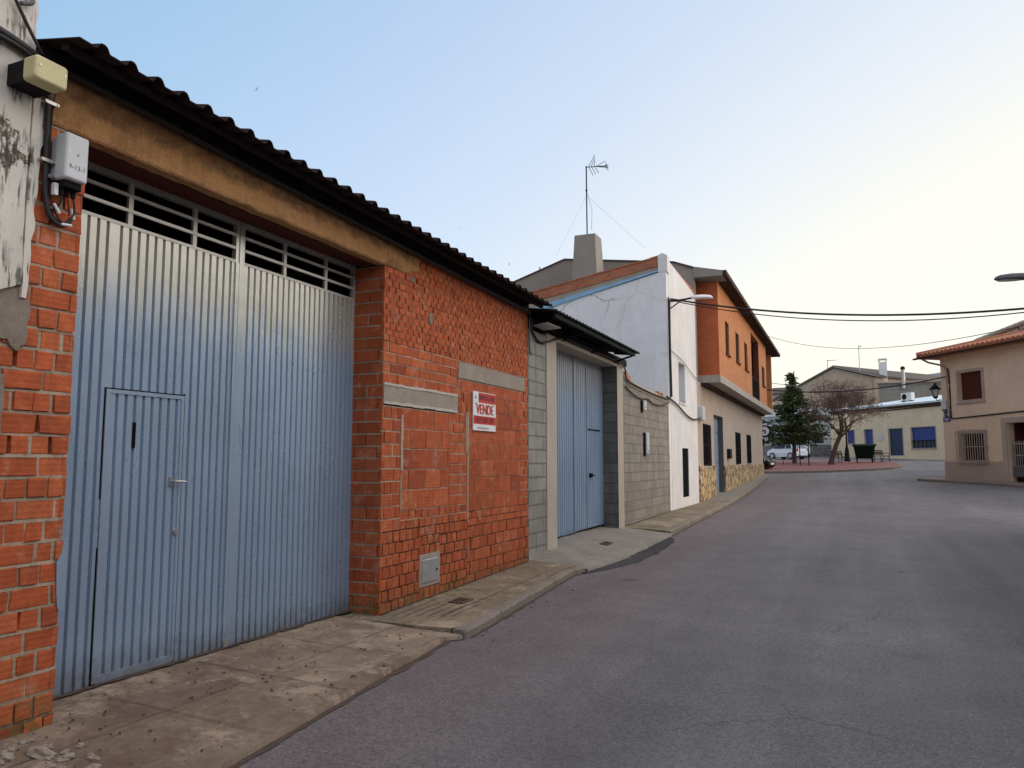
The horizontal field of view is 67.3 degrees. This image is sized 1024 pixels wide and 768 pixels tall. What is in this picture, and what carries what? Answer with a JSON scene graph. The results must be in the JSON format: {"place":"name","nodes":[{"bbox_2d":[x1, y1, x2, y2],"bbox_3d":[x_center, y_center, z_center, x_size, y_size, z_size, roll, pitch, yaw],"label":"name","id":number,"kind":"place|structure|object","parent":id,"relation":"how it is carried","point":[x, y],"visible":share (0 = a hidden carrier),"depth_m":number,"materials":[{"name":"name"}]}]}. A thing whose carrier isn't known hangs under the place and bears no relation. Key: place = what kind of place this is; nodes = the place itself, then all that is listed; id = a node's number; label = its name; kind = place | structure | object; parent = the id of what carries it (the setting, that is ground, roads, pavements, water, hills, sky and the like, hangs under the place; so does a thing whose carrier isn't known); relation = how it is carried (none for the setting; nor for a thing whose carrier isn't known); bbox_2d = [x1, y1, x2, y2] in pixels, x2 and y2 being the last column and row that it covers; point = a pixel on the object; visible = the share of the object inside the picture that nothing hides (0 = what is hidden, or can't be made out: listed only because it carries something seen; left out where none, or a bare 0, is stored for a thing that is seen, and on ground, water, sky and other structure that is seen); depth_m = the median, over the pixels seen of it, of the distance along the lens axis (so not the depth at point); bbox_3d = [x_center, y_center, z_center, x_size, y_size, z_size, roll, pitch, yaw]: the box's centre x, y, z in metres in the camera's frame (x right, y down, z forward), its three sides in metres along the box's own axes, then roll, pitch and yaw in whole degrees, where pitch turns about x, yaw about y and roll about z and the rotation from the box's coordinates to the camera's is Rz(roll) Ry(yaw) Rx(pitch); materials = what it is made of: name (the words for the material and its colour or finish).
{"place":"outdoors","nodes":[
{"label":"outdoors","id":0,"kind":"place"},
{"bbox_2d":[0,616,461,767],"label":"pavement","id":1,"kind":"structure","parent":0,"point":[273,715],"depth_m":5.11,"materials":[{"name":"concrete"}]},
{"bbox_2d":[0,752,15,761],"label":"rubble piece","id":2,"kind":"object","parent":1,"relation":"on","point":[6,756],"visible":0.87,"depth_m":4.02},
{"bbox_2d":[6,746,15,751],"bbox_3d":[-2.701,1.975,4.142,0.057,0.036,0.054,0,-6,5],"label":"rubble piece","id":3,"kind":"object","parent":1,"relation":"on","point":[11,749],"visible":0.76,"depth_m":4.13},
{"bbox_2d":[18,739,27,744],"bbox_3d":[-2.706,1.984,4.254,0.043,0.029,0.041,-3,-6,23],"label":"rubble piece","id":4,"kind":"object","parent":1,"relation":"on","point":[23,741],"visible":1,"depth_m":4.24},
{"bbox_2d":[26,745,56,759],"bbox_3d":[-2.521,1.972,4.103,0.189,0.069,0.100,-3,-6,23],"label":"rubble piece","id":5,"kind":"object","parent":1,"relation":"on","point":[40,752],"visible":0.89,"depth_m":4.08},
{"bbox_2d":[42,744,54,748],"bbox_3d":[-2.543,1.987,4.203,0.092,0.032,0.042,-3,-6,23],"label":"rubble piece","id":6,"kind":"object","parent":1,"relation":"on","point":[49,746],"visible":0.51,"depth_m":4.19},
{"bbox_2d":[42,755,54,760],"bbox_3d":[-2.448,1.976,4.062,0.051,0.027,0.048,0,-6,2],"label":"rubble crumb","id":7,"kind":"object","parent":1,"relation":"on","point":[48,758],"visible":0.96,"depth_m":4.05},
{"bbox_2d":[45,764,56,767],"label":"rubble crumb","id":8,"kind":"object","parent":1,"relation":"on","point":[51,766],"visible":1,"depth_m":3.94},
{"bbox_2d":[55,752,74,762],"bbox_3d":[-2.360,1.979,4.066,0.066,0.053,0.095,-1,-6,11],"label":"rubble piece","id":9,"kind":"object","parent":1,"relation":"on","point":[67,757],"visible":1,"depth_m":4.05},
{"bbox_2d":[60,749,69,753],"bbox_3d":[-2.416,1.988,4.155,0.039,0.023,0.052,-5,-7,39],"label":"rubble crumb","id":10,"kind":"object","parent":1,"relation":"on","point":[64,751],"visible":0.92,"depth_m":4.14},
{"bbox_2d":[75,742,84,747],"bbox_3d":[-2.385,1.997,4.242,0.049,0.031,0.041,-1,-6,10],"label":"rubble piece","id":11,"kind":"object","parent":1,"relation":"on","point":[80,745],"visible":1,"depth_m":4.23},
{"bbox_2d":[88,755,99,761],"bbox_3d":[-2.219,1.990,4.083,0.082,0.030,0.036,-3,-6,23],"label":"rubble piece","id":12,"kind":"object","parent":1,"relation":"on","point":[94,758],"visible":1,"depth_m":4.07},
{"bbox_2d":[86,763,102,767],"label":"rubble piece","id":13,"kind":"object","parent":1,"relation":"on","point":[93,765],"visible":1,"depth_m":3.94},
{"bbox_2d":[335,560,575,632],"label":"pavement","id":14,"kind":"structure","parent":0,"point":[514,576],"depth_m":8.50,"materials":[{"name":"concrete"}]},
{"bbox_2d":[448,597,472,603],"bbox_3d":[-0.564,2.391,8.470,0.180,0.034,0.260,-3,-6,23],"label":"drain cover","id":15,"kind":"object","parent":14,"relation":"on","point":[459,600],"visible":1,"depth_m":8.44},
{"bbox_2d":[36,0,1023,387],"label":"sky","id":16,"kind":"structure","parent":0,"point":[826,156],"materials":[{"name":"blue"}]},
{"bbox_2d":[532,525,671,571],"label":"pavement","id":17,"kind":"structure","parent":0,"point":[585,549],"depth_m":13.15,"materials":[{"name":"concrete"}]},
{"bbox_2d":[599,541,612,545],"bbox_3d":[1.653,2.796,13.466,0.140,0.047,0.380,-3,-6,23],"label":"drain cover","id":18,"kind":"object","parent":17,"relation":"on","point":[606,543],"visible":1,"depth_m":13.39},
{"bbox_2d":[237,456,1023,767],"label":"road","id":19,"kind":"structure","parent":0,"point":[864,619],"depth_m":6.43,"materials":[{"name":"asphalt"}]},
{"bbox_2d":[6,547,670,767],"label":"litter","id":20,"kind":"object","parent":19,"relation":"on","point":[230,688],"visible":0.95,"depth_m":5.25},
{"bbox_2d":[7,479,766,767],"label":"pavement cracks","id":21,"kind":"object","parent":19,"relation":"on","point":[274,743],"visible":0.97,"depth_m":5.83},
{"bbox_2d":[452,566,584,638],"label":"kerb","id":22,"kind":"structure","parent":19,"relation":"on","point":[472,627],"depth_m":8.44,"materials":[{"name":"concrete"}]},
{"bbox_2d":[582,537,674,572],"bbox_3d":[2.281,2.883,13.172,0.475,0.090,5.005,-3,-6,26],"label":"road patch","id":23,"kind":"object","parent":19,"relation":"on","point":[657,548],"visible":0.97,"depth_m":12.72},
{"bbox_2d":[666,502,729,534],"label":"kerb","id":24,"kind":"structure","parent":19,"relation":"on","point":[677,528],"depth_m":18.65,"materials":[{"name":"concrete"}]},
{"bbox_2d":[726,473,767,504],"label":"kerb","id":25,"kind":"structure","parent":19,"relation":"on","point":[745,492],"depth_m":29.90,"materials":[{"name":"concrete"}]},
{"bbox_2d":[763,456,775,467],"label":"parked car","id":26,"kind":"object","parent":19,"relation":"on","point":[768,462],"visible":0.23,"depth_m":47.98,"materials":[{"name":"black paint"}]},
{"bbox_2d":[767,445,807,458],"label":"parked car","id":27,"kind":"object","parent":19,"relation":"on","point":[782,452],"visible":0.82,"depth_m":70.70,"materials":[{"name":"white paint"}]},
{"bbox_2d":[764,460,901,472],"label":"kerb","id":28,"kind":"structure","parent":19,"relation":"on","point":[847,470],"depth_m":45.17,"materials":[{"name":"concrete"}]},
{"bbox_2d":[917,477,1023,487],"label":"kerb","id":29,"kind":"structure","parent":19,"relation":"on","point":[969,482],"depth_m":31.89,"materials":[{"name":"concrete"}]},
{"bbox_2d":[625,502,723,532],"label":"pavement","id":30,"kind":"structure","parent":0,"point":[660,523],"depth_m":18.38,"materials":[{"name":"concrete"}]},
{"bbox_2d":[705,474,764,501],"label":"pavement","id":31,"kind":"structure","parent":0,"point":[725,496],"depth_m":29.11,"materials":[{"name":"concrete"}]},
{"bbox_2d":[764,461,898,470],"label":"paved island","id":32,"kind":"structure","parent":0,"point":[803,466],"depth_m":50.92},
{"bbox_2d":[762,372,840,462],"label":"cedar tree","id":33,"kind":"object","parent":32,"relation":"on","point":[793,428],"visible":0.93,"depth_m":57.12,"materials":[{"name":"green plant"}]},
{"bbox_2d":[798,436,809,464],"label":"notice board","id":34,"kind":"object","parent":32,"relation":"on","point":[799,437],"visible":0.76,"depth_m":52.71,"materials":[{"name":"black metal"}]},
{"bbox_2d":[831,451,848,462],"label":"park bench","id":35,"kind":"object","parent":32,"relation":"on","point":[838,455],"visible":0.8,"depth_m":56.55,"materials":[{"name":"black metal"}]},
{"bbox_2d":[798,377,889,464],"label":"bare tree","id":36,"kind":"object","parent":32,"relation":"on","point":[832,401],"visible":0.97,"depth_m":53.17,"materials":[{"name":"brown plant"}]},
{"bbox_2d":[843,411,850,460],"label":"lamp post","id":37,"kind":"object","parent":32,"relation":"on","point":[846,451],"visible":0.74,"depth_m":59.33,"materials":[{"name":"black metal"}]},
{"bbox_2d":[852,444,875,462],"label":"waste container","id":38,"kind":"object","parent":32,"relation":"on","point":[863,451],"visible":1,"depth_m":54.83,"materials":[{"name":"green plastic"}]},
{"bbox_2d":[874,450,889,461],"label":"park bench","id":39,"kind":"object","parent":32,"relation":"on","point":[879,453],"visible":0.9,"depth_m":55.88,"materials":[{"name":"black metal"}]},
{"bbox_2d":[924,477,1023,484],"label":"pavement","id":40,"kind":"structure","parent":0,"point":[944,478],"depth_m":32.33,"materials":[{"name":"concrete"}]},
{"bbox_3d":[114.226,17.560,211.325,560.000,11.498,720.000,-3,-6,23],"label":"ground","id":41,"kind":"structure","parent":0,"visible":0},
{"bbox_2d":[0,0,44,298],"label":"old house","id":42,"kind":"structure","parent":41,"relation":"on","point":[22,115],"depth_m":4.47,"materials":[{"name":"paint"}]},
{"bbox_2d":[0,33,32,56],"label":"cable","id":43,"kind":"object","parent":42,"relation":"attached to","point":[19,47],"visible":0.45,"depth_m":4.45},
{"bbox_2d":[0,26,40,55],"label":"cable","id":44,"kind":"object","parent":42,"relation":"attached to","point":[10,35],"visible":0.46,"depth_m":4.46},
{"bbox_2d":[19,0,35,5],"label":"cable","id":45,"kind":"object","parent":42,"relation":"attached to","point":[28,3],"visible":1,"depth_m":4.53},
{"bbox_2d":[14,0,44,55],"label":"cable","id":46,"kind":"object","parent":42,"relation":"attached to","point":[23,16],"visible":0.99,"depth_m":4.53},
{"bbox_2d":[7,54,67,98],"bbox_3d":[-2.774,-1.781,4.470,0.303,0.142,0.200,-3,-6,23],"label":"junction box","id":47,"kind":"object","parent":42,"relation":"attached to","point":[36,76],"visible":1,"depth_m":4.41,"materials":[{"name":"plastic"}]},
{"bbox_2d":[41,99,59,107],"bbox_3d":[-2.812,-1.700,4.668,0.070,0.020,0.091,-3,-6,23],"label":"cable clip","id":48,"kind":"object","parent":42,"relation":"attached to","point":[55,105],"visible":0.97,"depth_m":4.65,"materials":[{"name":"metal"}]},
{"bbox_2d":[0,37,551,739],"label":"brick warehouse","id":49,"kind":"structure","parent":41,"relation":"on","point":[244,373],"depth_m":6.37,"materials":[{"name":"brick"}]},
{"bbox_2d":[37,156,54,164],"bbox_3d":[-2.812,-1.342,4.632,0.070,0.020,0.091,-3,-6,23],"label":"cable clip","id":50,"kind":"object","parent":49,"relation":"attached to","point":[51,162],"visible":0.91,"depth_m":4.61,"materials":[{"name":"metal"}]},
{"bbox_2d":[48,93,62,221],"bbox_3d":[-2.767,-1.391,4.719,0.014,0.845,0.146,-4,-7,36],"label":"cable","id":51,"kind":"object","parent":49,"relation":"attached to","point":[60,220],"visible":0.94,"depth_m":4.67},
{"bbox_2d":[48,132,88,198],"bbox_3d":[-2.715,-1.326,4.708,0.146,0.385,0.208,-3,-6,23],"label":"terminal box","id":52,"kind":"object","parent":49,"relation":"attached to","point":[67,175],"visible":1,"depth_m":4.66,"materials":[{"name":"grey plastic"}]},
{"bbox_2d":[48,95,59,222],"bbox_3d":[-2.799,-1.411,4.681,0.020,0.856,0.148,-3,-6,23],"label":"cable","id":53,"kind":"object","parent":52,"relation":"attached to","point":[56,219],"visible":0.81,"depth_m":4.66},
{"bbox_2d":[52,195,61,209],"bbox_3d":[-2.759,-1.100,4.665,0.053,0.107,0.026,2,-6,-19],"label":"cable","id":54,"kind":"object","parent":52,"relation":"attached to","point":[59,203],"visible":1,"depth_m":4.67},
{"bbox_2d":[53,203,60,213],"bbox_3d":[-2.756,-1.063,4.653,0.018,0.061,0.054,-3,-6,23],"label":"cable tie","id":55,"kind":"object","parent":54,"relation":"attached to","point":[56,208],"visible":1,"depth_m":4.65,"materials":[{"name":"white plastic"}]},
{"bbox_2d":[42,95,72,227],"bbox_3d":[-2.774,-1.399,4.689,0.039,0.883,0.236,-3,-6,26],"label":"cable","id":56,"kind":"object","parent":52,"relation":"attached to","point":[45,169],"visible":0.85,"depth_m":4.62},
{"bbox_2d":[61,223,71,226],"bbox_3d":[-2.728,-0.974,4.709,0.018,0.026,0.066,-3,-6,23],"label":"cable tie","id":57,"kind":"object","parent":56,"relation":"attached to","point":[66,224],"visible":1,"depth_m":4.70,"materials":[{"name":"white plastic"}]},
{"bbox_2d":[60,199,75,222],"bbox_3d":[-2.727,-1.060,4.725,0.076,0.174,0.028,5,-8,-41],"label":"cable","id":58,"kind":"object","parent":52,"relation":"attached to","point":[74,208],"visible":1,"depth_m":4.74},
{"bbox_2d":[66,197,69,215],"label":"cable","id":59,"kind":"object","parent":52,"relation":"attached to","point":[68,206],"visible":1,"depth_m":4.71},
{"bbox_2d":[472,391,495,431],"bbox_3d":[-0.362,0.369,10.156,0.016,0.505,0.685,-3,-6,23],"label":"for sale sign","id":60,"kind":"object","parent":49,"relation":"attached to","point":[484,412],"visible":1,"depth_m":10.13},
{"bbox_2d":[527,313,668,399],"bbox_3d":[2.213,-0.354,16.083,0.077,0.657,9.959,-3,-6,23],"label":"cable","id":61,"kind":"object","parent":49,"relation":"attached to","point":[535,337],"visible":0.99,"depth_m":13.99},
{"bbox_2d":[527,308,639,560],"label":"block garage","id":62,"kind":"structure","parent":41,"relation":"on","point":[575,443],"depth_m":14.12,"materials":[{"name":"blue metal"}]},
{"bbox_2d":[529,318,531,354],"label":"cable","id":63,"kind":"object","parent":62,"relation":"attached to","point":[529,337],"visible":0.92,"depth_m":11.68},
{"bbox_2d":[529,253,698,510],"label":"white house","id":64,"kind":"structure","parent":41,"relation":"on","point":[627,305],"depth_m":21.69,"materials":[{"name":"paint"}]},
{"bbox_2d":[572,233,603,279],"bbox_3d":[2.526,-2.978,25.370,0.940,3.820,0.950,-3,-6,23],"label":"chimney","id":65,"kind":"object","parent":64,"relation":"on","point":[587,258],"visible":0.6,"depth_m":25.15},
{"bbox_2d":[576,155,638,242],"bbox_3d":[2.759,-6.135,26.479,3.317,3.130,1.134,-3,-7,29],"label":"tv antenna","id":66,"kind":"object","parent":65,"relation":"attached to","point":[603,166],"visible":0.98,"depth_m":26.14,"materials":[{"name":"black metal"}]},
{"bbox_2d":[668,298,672,396],"bbox_3d":[4.320,-0.998,20.980,0.060,2.702,0.120,-3,-6,23],"label":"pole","id":67,"kind":"object","parent":64,"relation":"attached to","point":[670,359],"visible":1,"depth_m":20.93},
{"bbox_2d":[666,396,700,419],"bbox_3d":[5.122,0.772,22.677,0.064,0.472,5.006,-3,-6,24],"label":"cable","id":68,"kind":"object","parent":64,"relation":"attached to","point":[673,401],"visible":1,"depth_m":22.02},
{"bbox_2d":[682,448,688,496],"bbox_3d":[5.011,2.606,22.638,0.180,1.420,0.940,-3,-6,23],"label":"window","id":69,"kind":"structure","parent":64,"relation":"in","point":[684,450],"depth_m":22.64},
{"bbox_2d":[670,295,712,308],"bbox_3d":[5.002,-2.285,21.595,1.404,0.509,0.241,2,-6,-15],"label":"street lamp","id":70,"kind":"object","parent":64,"relation":"attached to","point":[701,297],"visible":0.92,"depth_m":21.61,"materials":[{"name":"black metal"}]},
{"bbox_2d":[623,371,670,524],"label":"block wall","id":71,"kind":"structure","parent":41,"relation":"on","point":[646,486],"depth_m":18.12,"materials":[{"name":"concrete"}]},
{"bbox_2d":[641,400,646,412],"bbox_3d":[3.094,0.534,18.038,0.089,0.280,0.245,-3,-6,23],"label":"wall box","id":72,"kind":"object","parent":71,"relation":"attached to","point":[643,405],"visible":1,"depth_m":17.94,"materials":[{"name":"grey plastic"}]},
{"bbox_2d":[643,432,649,455],"bbox_3d":[3.174,1.428,18.132,0.089,0.560,0.245,-3,-6,23],"label":"wall box","id":73,"kind":"object","parent":71,"relation":"attached to","point":[646,442],"visible":1,"depth_m":18.04,"materials":[{"name":"grey plastic"}]},
{"bbox_2d":[625,386,669,405],"bbox_3d":[3.345,0.359,18.672,0.043,0.237,4.405,-3,-6,23],"label":"cable","id":74,"kind":"object","parent":71,"relation":"attached to","point":[645,398],"visible":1,"depth_m":18.13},
{"bbox_2d":[515,258,779,502],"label":"brick house","id":75,"kind":"structure","parent":41,"relation":"on","point":[736,352],"depth_m":28.31,"materials":[{"name":"brick"}]},
{"bbox_2d":[703,424,712,467],"bbox_3d":[6.593,2.106,26.173,0.190,1.475,1.600,-3,-6,23],"label":"window","id":76,"kind":"structure","parent":75,"relation":"in","point":[707,449],"depth_m":26.13,"materials":[{"name":"black metal"}]},
{"bbox_2d":[713,416,724,492],"bbox_3d":[7.565,2.790,28.615,0.296,3.195,2.237,-3,-6,23],"label":"door","id":77,"kind":"structure","parent":75,"relation":"in","point":[718,422],"depth_m":29.46,"materials":[{"name":"metal"}]},
{"bbox_2d":[725,323,730,357],"bbox_3d":[7.574,-1.584,27.322,0.250,1.220,1.020,-3,-6,23],"label":"window","id":78,"kind":"structure","parent":75,"relation":"in","point":[726,339],"depth_m":27.42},
{"bbox_2d":[735,333,740,365],"bbox_3d":[8.682,-1.364,29.857,0.250,1.190,1.170,-3,-6,23],"label":"window","id":79,"kind":"structure","parent":75,"relation":"in","point":[736,337],"depth_m":29.98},
{"bbox_2d":[735,432,741,464],"bbox_3d":[9.800,2.825,33.494,0.190,1.435,1.650,-3,-6,23],"label":"window","id":80,"kind":"structure","parent":75,"relation":"in","point":[737,435],"depth_m":33.47,"materials":[{"name":"black metal"}]},
{"bbox_2d":[744,344,748,372],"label":"window","id":81,"kind":"structure","parent":75,"relation":"in","point":[744,344],"depth_m":32.47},
{"bbox_2d":[746,435,751,463],"bbox_3d":[11.388,3.166,37.122,0.190,1.425,1.700,-3,-6,23],"label":"window","id":82,"kind":"structure","parent":75,"relation":"in","point":[749,455],"depth_m":37.05,"materials":[{"name":"black metal"}]},
{"bbox_2d":[762,368,765,387],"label":"window","id":83,"kind":"structure","parent":75,"relation":"in","point":[762,368],"depth_m":38.96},
{"bbox_2d":[762,425,770,445],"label":"road sign","id":84,"kind":"object","parent":75,"relation":"attached to","point":[766,431],"visible":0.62,"depth_m":43.56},
{"bbox_2d":[766,325,1023,348],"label":"overhead line","id":85,"kind":"object","parent":75,"relation":"attached to","point":[908,345],"visible":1,"depth_m":23.05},
{"bbox_2d":[771,387,785,416],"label":"white house","id":86,"kind":"structure","parent":41,"relation":"on","point":[775,394],"depth_m":93.40,"materials":[{"name":"tile"}]},
{"bbox_2d":[762,407,831,456],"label":"pale building","id":87,"kind":"structure","parent":41,"relation":"on","point":[823,448],"depth_m":79.78,"materials":[{"name":"grey stone"}]},
{"bbox_2d":[773,365,940,416],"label":"gabled warehouse","id":88,"kind":"structure","parent":41,"relation":"on","point":[869,378],"depth_m":85.30,"materials":[{"name":"tile"}]},
{"bbox_2d":[828,395,944,459],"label":"tan building","id":89,"kind":"structure","parent":41,"relation":"on","point":[913,430],"depth_m":68.06,"materials":[{"name":"paint"}]},
{"bbox_2d":[847,430,854,443],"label":"window","id":90,"kind":"structure","parent":89,"relation":"in","point":[851,433],"depth_m":73.99,"materials":[{"name":"metal"}]},
{"bbox_2d":[864,429,873,443],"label":"window","id":91,"kind":"structure","parent":89,"relation":"in","point":[869,433],"depth_m":71.77,"materials":[{"name":"metal"}]},
{"bbox_2d":[888,428,903,456],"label":"door","id":92,"kind":"structure","parent":89,"relation":"in","point":[896,434],"depth_m":68.61,"materials":[{"name":"metal"}]},
{"bbox_2d":[901,392,914,401],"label":"air conditioner","id":93,"kind":"object","parent":89,"relation":"on","point":[909,396],"visible":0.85,"depth_m":68.93,"materials":[{"name":"white metal"}]},
{"bbox_2d":[910,426,936,448],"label":"window","id":94,"kind":"structure","parent":89,"relation":"in","point":[924,437],"depth_m":65.65,"materials":[{"name":"metal"}]},
{"bbox_2d":[876,380,941,406],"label":"grey annex","id":95,"kind":"object","parent":41,"relation":"on","point":[889,394],"visible":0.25,"depth_m":82.77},
{"bbox_2d":[767,382,922,391],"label":"overhead line","id":96,"kind":"object","parent":95,"relation":"attached to","point":[831,389],"visible":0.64,"depth_m":47.19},
{"bbox_2d":[878,358,887,381],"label":"white chimney","id":97,"kind":"object","parent":95,"relation":"on","point":[882,368],"visible":0.96,"depth_m":84.30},
{"bbox_2d":[900,366,905,388],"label":"flue pipe","id":98,"kind":"object","parent":95,"relation":"on","point":[902,368],"visible":1,"depth_m":82.58,"materials":[{"name":"metal"}]},
{"bbox_2d":[912,329,1023,481],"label":"peach house","id":99,"kind":"structure","parent":41,"relation":"on","point":[986,374],"depth_m":32.35,"materials":[{"name":"paint"}]},
{"bbox_2d":[767,376,945,392],"bbox_3d":[16.355,0.152,37.334,8.543,0.417,0.060,-6,-8,44],"label":"overhead line","id":100,"kind":"object","parent":99,"relation":"attached to","point":[859,389],"visible":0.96,"depth_m":36.96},
{"bbox_2d":[929,383,940,400],"bbox_3d":[19.279,0.374,34.999,0.480,0.855,0.503,6,-8,-44],"label":"wall lantern","id":101,"kind":"object","parent":99,"relation":"attached to","point":[934,388],"depth_m":34.91,"materials":[{"name":"black metal"}]},
{"bbox_2d":[941,401,947,410],"bbox_3d":[19.402,0.974,34.502,0.120,0.450,0.280,1,-6,-11],"label":"meter box","id":102,"kind":"object","parent":99,"relation":"attached to","point":[944,407],"visible":1,"depth_m":34.42,"materials":[{"name":"grey plastic"}]},
{"bbox_2d":[943,411,950,421],"bbox_3d":[19.460,1.452,34.408,0.022,0.460,0.430,1,-6,-11],"label":"street plate","id":103,"kind":"object","parent":99,"relation":"attached to","point":[946,418],"visible":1,"depth_m":34.41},
{"bbox_2d":[955,367,985,404],"bbox_3d":[19.848,0.092,33.174,0.310,1.480,1.600,1,-6,-11],"label":"window","id":104,"kind":"structure","parent":99,"relation":"in","point":[973,391],"depth_m":33.23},
{"bbox_2d":[954,429,988,463],"bbox_3d":[19.788,2.685,32.931,0.420,1.510,1.660,1,-6,-11],"label":"window","id":105,"kind":"structure","parent":99,"relation":"in","point":[976,445],"depth_m":32.91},
{"bbox_2d":[944,368,1023,418],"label":"cable","id":106,"kind":"object","parent":99,"relation":"attached to","point":[976,415],"visible":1,"depth_m":33.52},
{"bbox_2d":[974,320,1023,339],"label":"roof","id":107,"kind":"structure","parent":41,"relation":"on","point":[1019,323],"depth_m":42.97,"materials":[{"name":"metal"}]},
{"bbox_3d":[13.793,-0.893,9.573,8.850,7.500,10.280,-3,-6,23],"label":"street house","id":108,"kind":"object","parent":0,"visible":0},
{"bbox_2d":[670,298,1023,315],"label":"overhead line","id":109,"kind":"object","parent":108,"relation":"attached to","point":[967,312],"visible":1,"depth_m":18.46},
{"bbox_2d":[670,300,1023,320],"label":"overhead line","id":110,"kind":"object","parent":108,"relation":"attached to","point":[853,320],"visible":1,"depth_m":18.49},
{"bbox_2d":[994,273,1023,281],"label":"street lamp","id":111,"kind":"object","parent":108,"relation":"attached to","point":[1010,277],"visible":1,"depth_m":15.47,"materials":[{"name":"black metal"}]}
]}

